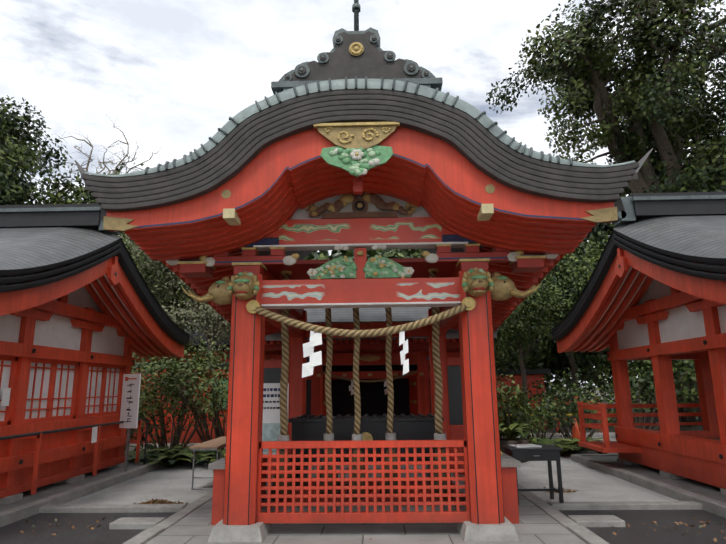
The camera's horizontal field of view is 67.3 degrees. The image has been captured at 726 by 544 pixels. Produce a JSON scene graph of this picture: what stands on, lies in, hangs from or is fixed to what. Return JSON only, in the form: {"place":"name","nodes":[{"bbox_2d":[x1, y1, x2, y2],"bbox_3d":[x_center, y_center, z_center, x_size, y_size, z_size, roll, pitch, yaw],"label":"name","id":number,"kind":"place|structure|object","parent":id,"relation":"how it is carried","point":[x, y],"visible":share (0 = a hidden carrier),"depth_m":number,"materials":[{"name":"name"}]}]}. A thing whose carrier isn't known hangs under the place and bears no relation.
{"place":"outdoors","nodes":[
{"label":"outdoors","id":0,"kind":"place"},
{"bbox_2d":[0,454,725,543],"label":"paved path","id":1,"kind":"structure","parent":0,"point":[541,521],"depth_m":6.84,"materials":[{"name":"grey stone"}]},
{"bbox_2d":[0,274,147,503],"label":"side building wall","id":2,"kind":"structure","parent":1,"relation":"on","point":[67,361],"depth_m":8.69,"materials":[{"name":"red wood"}]},
{"bbox_2d":[0,203,188,357],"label":"hall roof","id":3,"kind":"structure","parent":2,"relation":"on","point":[55,251],"depth_m":8.87,"materials":[{"name":"grey metal"}]},
{"bbox_2d":[119,374,140,471],"bbox_3d":[-4.311,2.806,10.053,0.400,1.820,0.074,-5,-13,21],"label":"direction sign","id":4,"kind":"object","parent":2,"relation":"attached to","point":[130,400],"visible":0.96,"depth_m":10.09,"materials":[{"name":"wood"}]},
{"bbox_2d":[189,436,225,489],"bbox_3d":[-2.461,3.237,9.333,0.450,0.660,1.800,-1,-12,1],"label":"folding bench","id":5,"kind":"object","parent":1,"relation":"on","point":[217,444],"visible":0.58,"depth_m":8.60,"materials":[{"name":"wood"}]},
{"bbox_2d":[262,383,288,454],"bbox_3d":[-1.183,2.191,6.766,0.500,1.590,0.058,-1,-12,1],"label":"notice board","id":6,"kind":"object","parent":1,"relation":"on","point":[271,415],"visible":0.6,"depth_m":6.83,"materials":[{"name":"paper"}]},
{"bbox_2d":[74,148,652,334],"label":"gate eaves","id":7,"kind":"object","parent":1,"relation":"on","point":[503,310],"visible":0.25,"depth_m":7.51,"materials":[{"name":"red wood"}]},
{"bbox_2d":[81,76,639,260],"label":"curved roof","id":8,"kind":"structure","parent":7,"relation":"on","point":[267,166],"depth_m":5.68,"materials":[{"name":"red wood"}]},
{"bbox_2d":[271,0,442,99],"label":"ridge ornament","id":9,"kind":"object","parent":8,"relation":"on","point":[357,53],"visible":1,"depth_m":6.01,"materials":[{"name":"grey metal"}]},
{"bbox_2d":[247,268,475,499],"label":"bell ropes","id":10,"kind":"object","parent":7,"relation":"attached to","point":[357,333],"visible":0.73,"depth_m":6.61,"materials":[{"name":"beige fabric"}]},
{"bbox_2d":[257,440,469,523],"bbox_3d":[-0.003,2.258,5.895,2.326,0.833,0.080,-1,-12,1],"label":"lattice fence","id":11,"kind":"object","parent":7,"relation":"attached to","point":[384,516],"visible":0.9,"depth_m":5.88,"materials":[{"name":"red wood"}]},
{"bbox_2d":[207,193,520,542],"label":"gate frame","id":12,"kind":"object","parent":1,"relation":"on","point":[493,499],"visible":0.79,"depth_m":6.18,"materials":[{"name":"red wood"}]},
{"bbox_2d":[103,122,617,304],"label":"carved ornaments","id":13,"kind":"object","parent":12,"relation":"attached to","point":[357,152],"visible":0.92,"depth_m":6.26},
{"bbox_2d":[264,357,463,475],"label":"gate screens","id":14,"kind":"object","parent":12,"relation":"attached to","point":[272,371],"visible":0.04,"depth_m":9.93,"materials":[{"name":"black wood"}]},
{"bbox_2d":[274,413,455,502],"bbox_3d":[0.051,2.658,7.905,2.500,1.135,0.900,-1,-12,1],"label":"offering box","id":15,"kind":"object","parent":1,"relation":"on","point":[419,426],"visible":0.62,"depth_m":7.68,"materials":[{"name":"black wood"}]},
{"bbox_2d":[577,264,725,495],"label":"shrine building","id":16,"kind":"structure","parent":1,"relation":"on","point":[663,326],"depth_m":9.04,"materials":[{"name":"red wood"}]},
{"bbox_2d":[551,192,725,352],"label":"hall roof","id":17,"kind":"structure","parent":16,"relation":"on","point":[676,240],"depth_m":8.64,"materials":[{"name":"grey metal"}]},
{"bbox_2d":[0,432,725,543],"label":"paved ground","id":18,"kind":"structure","parent":0,"point":[173,484],"depth_m":7.52,"materials":[{"name":"grey stone"}]},
{"bbox_2d":[125,370,186,450],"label":"bush leaves","id":19,"kind":"object","parent":18,"relation":"on","point":[151,410],"depth_m":13.15,"materials":[{"name":"green plant"}]},
{"bbox_2d":[118,231,228,362],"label":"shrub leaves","id":20,"kind":"object","parent":18,"relation":"on","point":[156,280],"depth_m":18.72,"materials":[{"name":"green plant"}]},
{"bbox_2d":[124,443,225,466],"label":"ferns","id":21,"kind":"object","parent":18,"relation":"on","point":[170,457],"visible":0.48,"depth_m":11.39,"materials":[{"name":"green plant"}]},
{"bbox_2d":[131,346,227,447],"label":"bush leaves","id":22,"kind":"object","parent":18,"relation":"on","point":[149,368],"depth_m":14.57,"materials":[{"name":"green plant"}]},
{"bbox_2d":[129,243,230,361],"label":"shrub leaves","id":23,"kind":"object","parent":18,"relation":"on","point":[225,329],"depth_m":18.06,"materials":[{"name":"green plant"}]},
{"bbox_2d":[142,335,279,448],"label":"bush leaves","id":24,"kind":"object","parent":18,"relation":"on","point":[187,377],"depth_m":13.01,"materials":[{"name":"green plant"}]},
{"bbox_2d":[20,487,725,541],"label":"leaf litter","id":25,"kind":"object","parent":18,"relation":"on","point":[157,501],"visible":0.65,"depth_m":6.63,"materials":[{"name":"brown plant"}]},
{"bbox_2d":[264,307,498,415],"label":"sanctuary","id":26,"kind":"structure","parent":18,"relation":"on","point":[412,392],"depth_m":12.75,"materials":[{"name":"red wood"}]},
{"bbox_2d":[496,374,538,437],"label":"bush leaves","id":27,"kind":"object","parent":18,"relation":"on","point":[511,400],"depth_m":13.06,"materials":[{"name":"green plant"}]},
{"bbox_2d":[494,276,569,386],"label":"tree leaves","id":28,"kind":"object","parent":18,"relation":"on","point":[515,324],"depth_m":16.37,"materials":[{"name":"green plant"}]},
{"bbox_2d":[502,444,563,505],"bbox_3d":[2.306,2.729,7.394,0.690,0.737,0.510,-1,-12,1],"label":"black table","id":29,"kind":"object","parent":18,"relation":"on","point":[548,453],"visible":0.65,"depth_m":7.23,"materials":[{"name":"metal"}]},
{"bbox_2d":[498,394,578,441],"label":"bush leaves","id":30,"kind":"object","parent":18,"relation":"on","point":[542,408],"depth_m":14.85,"materials":[{"name":"green plant"}]},
{"bbox_2d":[503,414,577,415],"bbox_3d":[5.226,4.261,14.736,3.830,0.822,0.060,-1,-12,1],"label":"barrier bar","id":31,"kind":"object","parent":18,"relation":"on","point":[542,414],"visible":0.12,"depth_m":14.81,"materials":[{"name":"red wood"}]},
{"bbox_2d":[502,434,606,455],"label":"ferns","id":32,"kind":"object","parent":18,"relation":"on","point":[570,446],"visible":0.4,"depth_m":13.07,"materials":[{"name":"green plant"}]},
{"bbox_2d":[571,416,580,439],"bbox_3d":[5.742,4.283,14.717,0.400,0.760,0.400,-1,-12,1],"label":"traffic cone","id":33,"kind":"object","parent":18,"relation":"on","point":[575,432],"visible":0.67,"depth_m":14.65,"materials":[{"name":"orange plastic"}]},
{"bbox_2d":[515,368,650,437],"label":"bush leaves","id":34,"kind":"object","parent":18,"relation":"on","point":[563,391],"depth_m":16.40,"materials":[{"name":"green plant"}]},
{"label":"hedge stems","id":35,"kind":"object","parent":18,"relation":"on","visible":0},
{"bbox_2d":[130,357,159,439],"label":"hedge leaves","id":36,"kind":"object","parent":35,"relation":"attached to","point":[141,391],"depth_m":15.78,"materials":[{"name":"green plant"}]},
{"bbox_2d":[0,0,725,386],"label":"sky","id":37,"kind":"structure","parent":0,"point":[173,73],"materials":[{"name":"white"}]},
{"bbox_2d":[500,438,528,462],"bbox_3d":[3.212,3.830,11.712,0.702,0.450,0.720,-1,-12,1],"label":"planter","id":38,"kind":"object","parent":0,"point":[505,441],"visible":0.29,"depth_m":11.51,"materials":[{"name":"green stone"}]},
{"bbox_2d":[499,423,535,438],"bbox_3d":[3.171,3.438,11.784,1.196,0.361,1.322,-1,-12,1],"label":"planter plant","id":39,"kind":"object","parent":38,"relation":"in","point":[510,431],"visible":0.83,"depth_m":11.67,"materials":[{"name":"green plant"}]},
{"bbox_2d":[500,387,702,432],"bbox_3d":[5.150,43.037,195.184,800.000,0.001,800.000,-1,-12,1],"label":"shrub","id":40,"kind":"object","parent":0,"point":[655,419],"depth_m":21.00,"materials":[{"name":"green plant"}]},
{"bbox_2d":[47,116,168,192],"bbox_3d":[-18.030,-0.529,37.727,7.840,20.280,5.722,-5,-13,21],"label":"bare tree","id":41,"kind":"object","parent":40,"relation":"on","point":[103,162],"visible":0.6,"depth_m":39.14,"materials":[{"name":"brown plant"}]},
{"bbox_2d":[304,249,422,321],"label":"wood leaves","id":42,"kind":"object","parent":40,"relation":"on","point":[322,255],"depth_m":29.10,"materials":[{"name":"green plant"}]},
{"bbox_2d":[129,308,601,443],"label":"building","id":43,"kind":"structure","parent":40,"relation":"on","point":[531,375],"depth_m":19.98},
{"bbox_2d":[337,249,414,258],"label":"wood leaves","id":44,"kind":"object","parent":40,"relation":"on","point":[393,251],"depth_m":43.89,"materials":[{"name":"green plant"}]},
{"bbox_2d":[396,249,578,373],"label":"wood leaves","id":45,"kind":"object","parent":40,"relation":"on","point":[417,253],"depth_m":32.04,"materials":[{"name":"green plant"}]},
{"bbox_2d":[495,330,566,385],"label":"leaves","id":46,"kind":"object","parent":40,"relation":"on","point":[540,361],"depth_m":22.65,"materials":[{"name":"green plant"}]},
{"bbox_2d":[497,254,587,430],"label":"tree leaves","id":47,"kind":"object","parent":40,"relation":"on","point":[569,298],"depth_m":18.65,"materials":[{"name":"green plant"}]},
{"bbox_2d":[505,269,636,395],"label":"leaves","id":48,"kind":"object","parent":40,"relation":"on","point":[561,374],"depth_m":24.39,"materials":[{"name":"green plant"}]},
{"bbox_2d":[512,316,633,419],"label":"leaves","id":49,"kind":"object","parent":40,"relation":"on","point":[582,357],"depth_m":23.68,"materials":[{"name":"green plant"}]},
{"bbox_2d":[535,225,612,397],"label":"tree leaves","id":50,"kind":"object","parent":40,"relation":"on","point":[582,260],"depth_m":19.65,"materials":[{"name":"green plant"}]},
{"bbox_2d":[547,362,614,411],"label":"leaves","id":51,"kind":"object","parent":40,"relation":"on","point":[587,378],"depth_m":34.29,"materials":[{"name":"green plant"}]},
{"bbox_2d":[485,0,725,425],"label":"tree","id":52,"kind":"object","parent":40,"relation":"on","point":[552,68],"depth_m":22.90,"materials":[{"name":"green plant"}]},
{"bbox_2d":[598,63,725,233],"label":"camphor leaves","id":53,"kind":"object","parent":52,"relation":"attached to","point":[712,177],"depth_m":22.30,"materials":[{"name":"green plant"}]},
{"bbox_2d":[576,190,657,412],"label":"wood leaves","id":54,"kind":"object","parent":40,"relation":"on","point":[596,229],"depth_m":28.42,"materials":[{"name":"green plant"}]},
{"bbox_2d":[573,362,694,430],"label":"hedge stems","id":55,"kind":"object","parent":40,"relation":"on","point":[656,428],"visible":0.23,"depth_m":18.62,"materials":[{"name":"brown plant"}]},
{"bbox_2d":[539,347,698,426],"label":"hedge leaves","id":56,"kind":"object","parent":55,"relation":"attached to","point":[650,380],"visible":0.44,"depth_m":19.01,"materials":[{"name":"green plant"}]},
{"bbox_2d":[597,352,702,427],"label":"leaves","id":57,"kind":"object","parent":40,"relation":"on","point":[683,378],"depth_m":20.26,"materials":[{"name":"green plant"}]},
{"bbox_3d":[-13.286,1.694,30.992,10.032,13.029,7.630,-1,-12,1],"label":"tree wood","id":58,"kind":"object","parent":40,"relation":"on","visible":0},
{"bbox_2d":[13,161,188,302],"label":"tree leaves","id":59,"kind":"object","parent":58,"relation":"attached to","point":[59,195],"visible":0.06,"depth_m":29.67,"materials":[{"name":"green plant"}]},
{"bbox_3d":[-24.125,-0.941,28.663,12.164,17.484,8.977,-1,-12,1],"label":"tree wood","id":60,"kind":"object","parent":40,"relation":"on","visible":0},
{"bbox_2d":[0,95,78,204],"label":"tree","id":61,"kind":"object","parent":60,"relation":"on","point":[21,154],"visible":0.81,"depth_m":28.78,"materials":[{"name":"green plant"}]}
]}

